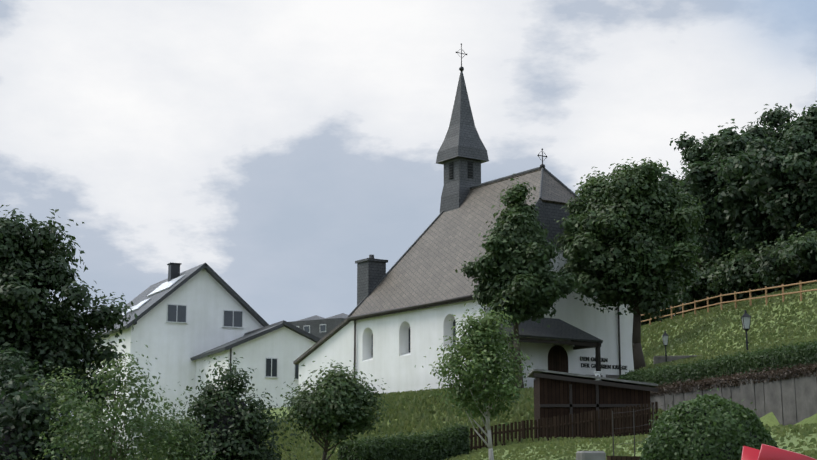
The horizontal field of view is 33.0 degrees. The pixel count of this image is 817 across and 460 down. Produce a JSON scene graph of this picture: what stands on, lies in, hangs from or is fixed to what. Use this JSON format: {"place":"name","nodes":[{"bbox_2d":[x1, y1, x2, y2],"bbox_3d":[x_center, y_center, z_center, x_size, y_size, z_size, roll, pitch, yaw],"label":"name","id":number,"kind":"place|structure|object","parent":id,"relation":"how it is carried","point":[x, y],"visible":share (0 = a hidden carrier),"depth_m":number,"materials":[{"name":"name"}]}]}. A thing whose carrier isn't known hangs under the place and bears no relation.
{"place":"outdoors","nodes":[
{"label":"outdoors","id":0,"kind":"place"},
{"bbox_2d":[0,0,816,419],"label":"sky","id":1,"kind":"structure","parent":0,"point":[278,147],"materials":[{"name":"white"}]},
{"bbox_2d":[142,282,816,459],"bbox_3d":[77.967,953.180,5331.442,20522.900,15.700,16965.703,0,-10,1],"label":"ground","id":2,"kind":"structure","parent":0,"point":[770,419],"depth_m":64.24,"materials":[{"name":"green plant"}]},
{"bbox_2d":[0,348,78,432],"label":"bush","id":3,"kind":"object","parent":2,"relation":"on","point":[4,366],"depth_m":29.53,"materials":[{"name":"green plant"}]},
{"bbox_2d":[0,362,96,459],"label":"bush","id":4,"kind":"object","parent":2,"relation":"on","point":[10,413],"depth_m":23.14,"materials":[{"name":"green plant"}]},
{"bbox_2d":[3,366,110,459],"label":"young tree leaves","id":5,"kind":"object","parent":2,"relation":"on","point":[66,392],"depth_m":23.52,"materials":[{"name":"green plant"}]},
{"bbox_2d":[0,205,137,418],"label":"tree","id":6,"kind":"object","parent":2,"relation":"on","point":[34,327],"depth_m":37.54,"materials":[{"name":"green plant"}]},
{"bbox_2d":[40,398,132,459],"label":"bush","id":7,"kind":"object","parent":2,"relation":"on","point":[95,432],"visible":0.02,"depth_m":29.41,"materials":[{"name":"green plant"}]},
{"bbox_2d":[24,339,195,459],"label":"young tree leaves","id":8,"kind":"object","parent":2,"relation":"on","point":[147,432],"depth_m":20.57,"materials":[{"name":"green plant"}]},
{"bbox_2d":[85,268,262,457],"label":"house walls","id":9,"kind":"structure","parent":2,"relation":"on","point":[205,296],"depth_m":91.47,"materials":[{"name":"white paint"}]},
{"bbox_2d":[92,263,268,336],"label":"house roof","id":10,"kind":"structure","parent":9,"relation":"on","point":[156,299],"depth_m":93.20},
{"bbox_2d":[122,262,243,327],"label":"house windows","id":11,"kind":"structure","parent":9,"relation":"in","point":[176,313],"depth_m":93.43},
{"bbox_2d":[123,382,230,459],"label":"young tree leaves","id":12,"kind":"object","parent":2,"relation":"on","point":[183,445],"depth_m":25.47,"materials":[{"name":"green plant"}]},
{"bbox_2d":[172,350,305,459],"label":"dense bush","id":13,"kind":"object","parent":2,"relation":"on","point":[211,394],"depth_m":29.22,"materials":[{"name":"green plant"}]},
{"bbox_2d":[194,327,315,418],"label":"house wing walls","id":14,"kind":"structure","parent":2,"relation":"on","point":[286,347],"depth_m":85.75,"materials":[{"name":"white paint"}]},
{"bbox_2d":[191,320,319,360],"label":"house roof","id":15,"kind":"structure","parent":14,"relation":"on","point":[251,335],"depth_m":86.44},
{"bbox_2d":[229,348,298,380],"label":"windows","id":16,"kind":"structure","parent":14,"relation":"in","point":[271,367],"depth_m":85.57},
{"bbox_2d":[288,313,347,338],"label":"house","id":17,"kind":"structure","parent":2,"relation":"on","point":[319,327],"depth_m":150.82,"materials":[{"name":"stone"}]},
{"bbox_2d":[298,321,353,392],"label":"annex walls","id":18,"kind":"structure","parent":2,"relation":"on","point":[338,347],"depth_m":70.61,"materials":[{"name":"white paint"}]},
{"bbox_2d":[293,319,349,363],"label":"annex roof","id":19,"kind":"structure","parent":18,"relation":"on","point":[325,338],"depth_m":71.24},
{"bbox_2d":[274,356,394,459],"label":"tree","id":20,"kind":"object","parent":2,"relation":"on","point":[334,402],"depth_m":33.24,"materials":[{"name":"green plant"}]},
{"bbox_2d":[336,421,470,459],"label":"hedge","id":21,"kind":"object","parent":2,"relation":"on","point":[433,446],"depth_m":39.55,"materials":[{"name":"green plant"}]},
{"bbox_2d":[415,298,532,459],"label":"young birch tree","id":22,"kind":"object","parent":2,"relation":"on","point":[482,331],"depth_m":29.50,"materials":[{"name":"green plant"}]},
{"bbox_2d":[356,246,633,392],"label":"chapel walls","id":23,"kind":"structure","parent":2,"relation":"on","point":[392,362],"depth_m":63.82,"materials":[{"name":"white paint"}]},
{"bbox_2d":[348,298,473,320],"bbox_3d":[4.039,4.149,66.947,9.580,0.160,10.980,7,-12,-34],"label":"roof eave","id":24,"kind":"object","parent":23,"relation":"attached to","point":[468,299],"depth_m":64.10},
{"bbox_2d":[372,319,455,356],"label":"arched windows","id":25,"kind":"structure","parent":23,"relation":"in","point":[454,329],"depth_m":65.41,"materials":[{"name":"grey glass"}]},
{"bbox_2d":[379,385,533,393],"bbox_3d":[4.056,8.742,66.095,9.080,1.900,10.580,7,-12,-34],"label":"wall base","id":26,"kind":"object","parent":23,"relation":"attached to","point":[528,386],"depth_m":63.09,"materials":[{"name":"grey concrete"}]},
{"bbox_2d":[350,169,602,345],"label":"church roof","id":27,"kind":"structure","parent":23,"relation":"on","point":[440,251],"depth_m":65.49,"materials":[{"name":"grey tile"}]},
{"bbox_2d":[355,255,387,304],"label":"chimney","id":28,"kind":"object","parent":27,"relation":"on","point":[371,271],"visible":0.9,"depth_m":69.40,"materials":[{"name":"grey brick"}]},
{"bbox_2d":[436,71,488,212],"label":"steeple","id":29,"kind":"object","parent":27,"relation":"on","point":[462,146],"visible":0.73,"depth_m":69.85,"materials":[{"name":"stone"}]},
{"bbox_2d":[449,162,473,179],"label":"belfry openings","id":30,"kind":"object","parent":29,"relation":"in","point":[470,170],"visible":0.62,"depth_m":69.64,"materials":[{"name":"grey wood"}]},
{"bbox_2d":[456,43,546,167],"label":"crosses","id":31,"kind":"object","parent":29,"relation":"on","point":[461,68],"visible":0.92,"depth_m":71.02,"materials":[{"name":"metal"}]},
{"bbox_2d":[347,167,586,316],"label":"chapel ridge caps","id":32,"kind":"object","parent":27,"relation":"on","point":[538,202],"visible":0.25,"depth_m":67.57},
{"bbox_2d":[346,294,620,378],"bbox_3d":[3.404,5.963,66.183,8.265,5.600,11.000,7,-12,-34],"label":"gutter and downspouts","id":33,"kind":"object","parent":23,"relation":"attached to","point":[412,306],"visible":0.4,"depth_m":64.26,"materials":[{"name":"metal"}]},
{"bbox_2d":[533,202,570,246],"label":"gable wall","id":34,"kind":"structure","parent":23,"relation":"attached to","point":[549,213],"depth_m":62.91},
{"bbox_2d":[548,345,567,372],"bbox_3d":[6.722,6.336,61.905,1.200,2.350,0.001,7,-12,-34],"label":"arched door","id":35,"kind":"structure","parent":23,"relation":"in","point":[557,358],"depth_m":62.01,"materials":[{"name":"brown wood"}]},
{"bbox_2d":[580,356,607,361],"bbox_3d":[8.492,5.927,63.189,1.642,0.187,0.040,7,-12,-34],"label":"wall lettering","id":36,"kind":"object","parent":23,"relation":"attached to","point":[594,359],"visible":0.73,"depth_m":63.14},
{"bbox_2d":[581,363,626,369],"bbox_3d":[9.017,6.285,63.487,2.810,0.187,0.042,7,-12,-34],"label":"wall lettering","id":37,"kind":"object","parent":23,"relation":"attached to","point":[604,366],"visible":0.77,"depth_m":63.48},
{"bbox_2d":[513,322,523,387],"bbox_3d":[4.657,2.790,57.085,2.785,7.870,3.139,5,-11,-24],"label":"tree trunk","id":38,"kind":"object","parent":2,"relation":"on","point":[515,325],"visible":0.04,"depth_m":56.54,"materials":[{"name":"brown plant"}]},
{"bbox_2d":[455,173,583,327],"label":"tree leaves","id":39,"kind":"object","parent":38,"relation":"attached to","point":[512,266],"visible":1,"depth_m":56.30,"materials":[{"name":"green plant"}]},
{"bbox_2d":[469,402,657,450],"bbox_3d":[4.641,6.273,43.310,7.265,1.888,0.126,4,-11,-20],"label":"picket fence","id":40,"kind":"object","parent":2,"relation":"on","point":[523,429],"visible":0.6,"depth_m":43.52,"materials":[{"name":"brown wood"}]},
{"bbox_2d":[576,451,605,459],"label":"stone block","id":41,"kind":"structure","parent":2,"relation":"on","point":[590,455],"depth_m":18.95,"materials":[{"name":"stone"}]},
{"bbox_2d":[575,166,607,203],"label":"tree","id":42,"kind":"object","parent":2,"relation":"on","point":[581,188],"depth_m":88.66,"materials":[{"name":"green plant"}]},
{"bbox_2d":[534,377,650,437],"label":"shed walls","id":43,"kind":"structure","parent":2,"relation":"on","point":[550,391],"depth_m":45.51,"materials":[{"name":"brown wood"}]},
{"bbox_2d":[527,368,657,387],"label":"shed roof","id":44,"kind":"structure","parent":43,"relation":"on","point":[589,377],"depth_m":45.47,"materials":[{"name":"grey metal"}]},
{"bbox_2d":[533,373,657,437],"bbox_3d":[6.155,5.882,45.323,4.080,2.370,0.225,0,-10,1],"label":"shed timber frame","id":45,"kind":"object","parent":43,"relation":"attached to","point":[597,405],"depth_m":45.40,"materials":[{"name":"wood"}]},
{"bbox_2d":[607,456,640,459],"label":"edging board","id":46,"kind":"object","parent":2,"relation":"on","point":[623,457],"visible":0.4,"depth_m":17.24,"materials":[{"name":"brown wood"}]},
{"bbox_2d":[601,207,673,370],"bbox_3d":[9.679,2.062,60.372,4.829,8.349,4.996,0,-10,1],"label":"tree trunk","id":47,"kind":"object","parent":2,"relation":"on","point":[638,359],"visible":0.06,"depth_m":59.67,"materials":[{"name":"brown plant"}]},
{"bbox_2d":[554,157,713,321],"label":"tree leaves","id":48,"kind":"object","parent":47,"relation":"attached to","point":[631,221],"visible":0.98,"depth_m":59.04,"materials":[{"name":"green plant"}]},
{"bbox_2d":[612,401,672,455],"bbox_3d":[4.515,3.906,26.514,1.188,1.241,0.022,0,-10,1],"label":"wire fence","id":49,"kind":"object","parent":2,"relation":"on","point":[630,427],"visible":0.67,"depth_m":26.54,"materials":[{"name":"grey metal"}]},
{"bbox_2d":[641,313,664,324],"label":"forest edge shrub","id":50,"kind":"object","parent":2,"relation":"on","point":[644,322],"visible":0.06,"depth_m":116.21,"materials":[{"name":"green plant"}]},
{"bbox_2d":[662,331,668,361],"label":"lantern","id":51,"kind":"object","parent":2,"relation":"on","point":[665,335],"visible":0.81,"depth_m":74.17,"materials":[{"name":"metal"}]},
{"bbox_2d":[642,275,704,318],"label":"forest edge shrub","id":52,"kind":"object","parent":2,"relation":"on","point":[677,309],"visible":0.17,"depth_m":110.44,"materials":[{"name":"green plant"}]},
{"bbox_2d":[653,355,701,363],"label":"wall","id":53,"kind":"structure","parent":2,"relation":"on","point":[658,359],"depth_m":74.66,"materials":[{"name":"grey concrete"}]},
{"bbox_2d":[659,131,730,268],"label":"forest tree leaves","id":54,"kind":"object","parent":2,"relation":"on","point":[695,152],"depth_m":119.93,"materials":[{"name":"green plant"}]},
{"bbox_2d":[637,388,786,459],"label":"boxwood ball","id":55,"kind":"object","parent":2,"relation":"on","point":[706,403],"depth_m":12.10,"materials":[{"name":"green plant"}]},
{"bbox_2d":[667,254,756,311],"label":"forest edge shrub","id":56,"kind":"object","parent":2,"relation":"on","point":[695,293],"depth_m":104.77,"materials":[{"name":"green plant"}]},
{"bbox_2d":[641,280,816,324],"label":"rail fence","id":57,"kind":"object","parent":2,"relation":"on","point":[750,298],"visible":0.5,"depth_m":86.86,"materials":[{"name":"brown wood"}]},
{"bbox_2d":[650,372,816,425],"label":"retaining wall","id":58,"kind":"structure","parent":2,"relation":"on","point":[793,401],"depth_m":43.10,"materials":[{"name":"concrete"}]},
{"bbox_2d":[650,362,816,396],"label":"hanging plants","id":59,"kind":"object","parent":2,"relation":"on","point":[692,383],"depth_m":45.30,"materials":[{"name":"green plant"}]},
{"bbox_2d":[678,119,809,299],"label":"forest tree leaves","id":60,"kind":"object","parent":2,"relation":"on","point":[725,143],"depth_m":104.97,"materials":[{"name":"green plant"}]},
{"bbox_2d":[741,310,750,349],"bbox_3d":[12.207,3.735,49.804,0.339,1.718,0.339,0,-10,1],"label":"lantern","id":61,"kind":"object","parent":2,"relation":"on","point":[745,318],"visible":0.85,"depth_m":49.76,"materials":[{"name":"metal"}]},
{"bbox_2d":[701,247,807,298],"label":"forest edge shrub","id":62,"kind":"object","parent":2,"relation":"on","point":[735,274],"depth_m":99.11,"materials":[{"name":"green plant"}]},
{"bbox_2d":[702,101,816,248],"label":"forest tree leaves","id":63,"kind":"object","parent":2,"relation":"on","point":[792,163],"depth_m":97.34,"materials":[{"name":"green plant"}]},
{"bbox_2d":[741,103,799,254],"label":"forest tree leaves","id":64,"kind":"object","parent":2,"relation":"on","point":[773,119],"depth_m":113.50,"materials":[{"name":"green plant"}]},
{"bbox_2d":[741,444,816,459],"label":"parasol","id":65,"kind":"object","parent":2,"relation":"on","point":[766,452],"visible":1,"depth_m":8.08,"materials":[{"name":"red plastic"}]},
{"bbox_2d":[744,226,816,291],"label":"forest edge shrub","id":66,"kind":"object","parent":2,"relation":"on","point":[770,269],"depth_m":91.67,"materials":[{"name":"green plant"}]},
{"bbox_2d":[775,219,816,276],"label":"tree","id":67,"kind":"object","parent":2,"relation":"on","point":[801,252],"depth_m":86.36,"materials":[{"name":"green plant"}]},
{"bbox_2d":[497,336,600,383],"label":"chapel canopy posts","id":68,"kind":"object","parent":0,"point":[585,345],"visible":0.52,"depth_m":60.53,"materials":[{"name":"black wood"}]},
{"bbox_2d":[594,371,600,379],"bbox_3d":[6.248,4.817,45.531,0.220,0.290,0.201,0,-10,1],"label":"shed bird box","id":69,"kind":"object","parent":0,"point":[597,373],"visible":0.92,"depth_m":45.47,"materials":[{"name":"white"}]},
{"bbox_2d":[586,374,618,378],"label":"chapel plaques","id":70,"kind":"object","parent":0,"point":[613,376],"visible":0.36,"depth_m":63.57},
{"bbox_2d":[619,339,816,385],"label":"hedge","id":71,"kind":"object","parent":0,"point":[719,368],"depth_m":46.40,"materials":[{"name":"green plant"}]}
]}

